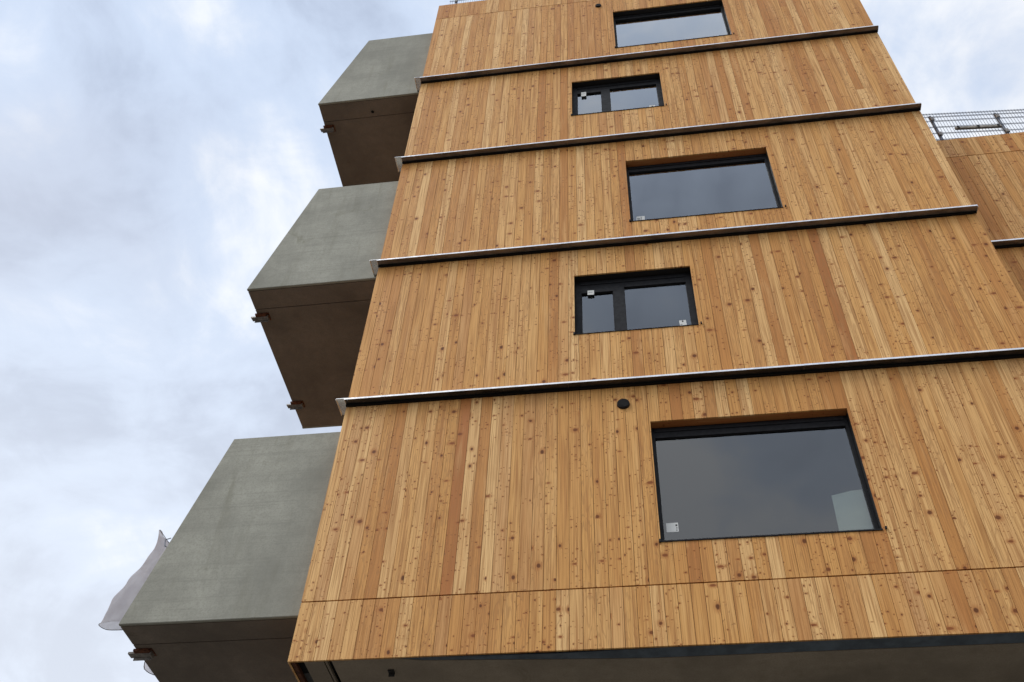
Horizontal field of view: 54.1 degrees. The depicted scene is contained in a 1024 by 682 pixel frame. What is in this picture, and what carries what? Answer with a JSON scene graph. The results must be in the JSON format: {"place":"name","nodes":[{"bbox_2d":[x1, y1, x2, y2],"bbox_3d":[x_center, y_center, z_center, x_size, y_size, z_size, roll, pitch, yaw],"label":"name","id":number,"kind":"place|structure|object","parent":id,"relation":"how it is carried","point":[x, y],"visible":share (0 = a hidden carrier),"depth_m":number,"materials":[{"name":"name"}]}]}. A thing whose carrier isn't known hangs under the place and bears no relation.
{"place":"outdoors","nodes":[
{"label":"outdoors","id":0,"kind":"place"},
{"bbox_2d":[0,0,1023,681],"label":"sky","id":1,"kind":"structure","parent":0,"point":[155,155],"materials":[{"name":"white"}]},
{"bbox_2d":[119,0,1023,681],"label":"timber building","id":2,"kind":"structure","parent":0,"point":[627,340],"depth_m":12.47,"materials":[{"name":"timber cladding boards"},{"name":"dark plaster"},{"name":"grey concrete"}]},
{"bbox_2d":[98,530,170,674],"bbox_3d":[-4.188,3.131,11.845,0.636,1.472,1.368,-5,-49,7],"label":"netting sheet","id":3,"kind":"object","parent":2,"relation":"hanging from","point":[123,599],"visible":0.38,"depth_m":11.36,"materials":[{"name":"white"}]},
{"bbox_2d":[571,73,666,116],"bbox_3d":[1.877,-4.329,17.823,1.652,1.287,0.223,-5,-49,7],"label":"window","id":4,"kind":"structure","parent":2,"relation":"in","point":[604,87],"depth_m":18.19,"materials":[{"name":"black metal"}]},
{"bbox_2d":[573,267,701,334],"bbox_3d":[1.655,-0.501,13.473,1.656,1.285,0.223,-5,-49,7],"label":"window","id":5,"kind":"structure","parent":2,"relation":"in","point":[617,286],"depth_m":13.83,"materials":[{"name":"black metal"}]},
{"bbox_2d":[613,0,733,49],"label":"window","id":6,"kind":"structure","parent":2,"relation":"in","point":[709,14],"depth_m":20.07,"materials":[{"name":"black glass"}]},
{"bbox_2d":[626,148,785,223],"bbox_3d":[2.894,-2.348,15.328,2.263,1.732,0.223,-5,-49,7],"label":"window","id":7,"kind":"structure","parent":2,"relation":"in","point":[753,156],"depth_m":15.89,"materials":[{"name":"black metal"}]},
{"bbox_2d":[649,409,886,544],"bbox_3d":[2.704,1.484,10.967,2.287,1.767,0.223,-5,-49,7],"label":"window","id":8,"kind":"structure","parent":2,"relation":"in","point":[677,432],"depth_m":11.52,"materials":[{"name":"black metal"}]},
{"bbox_2d":[832,489,878,530],"bbox_3d":[3.622,2.014,10.376,0.460,1.209,0.020,-5,-49,7],"label":"building board","id":9,"kind":"object","parent":2,"relation":"on","point":[851,510],"visible":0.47,"depth_m":10.61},
{"bbox_2d":[937,132,1023,300],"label":"timber building","id":10,"kind":"structure","parent":0,"point":[988,170],"depth_m":15.27,"materials":[{"name":"timber cladding boards"},{"name":"dark plaster"},{"name":"grey concrete"}]},
{"bbox_2d":[922,109,1023,140],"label":"rooftop fence","id":11,"kind":"object","parent":10,"relation":"on","point":[997,116],"visible":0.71,"depth_m":16.76,"materials":[{"name":"metal"}]}
]}

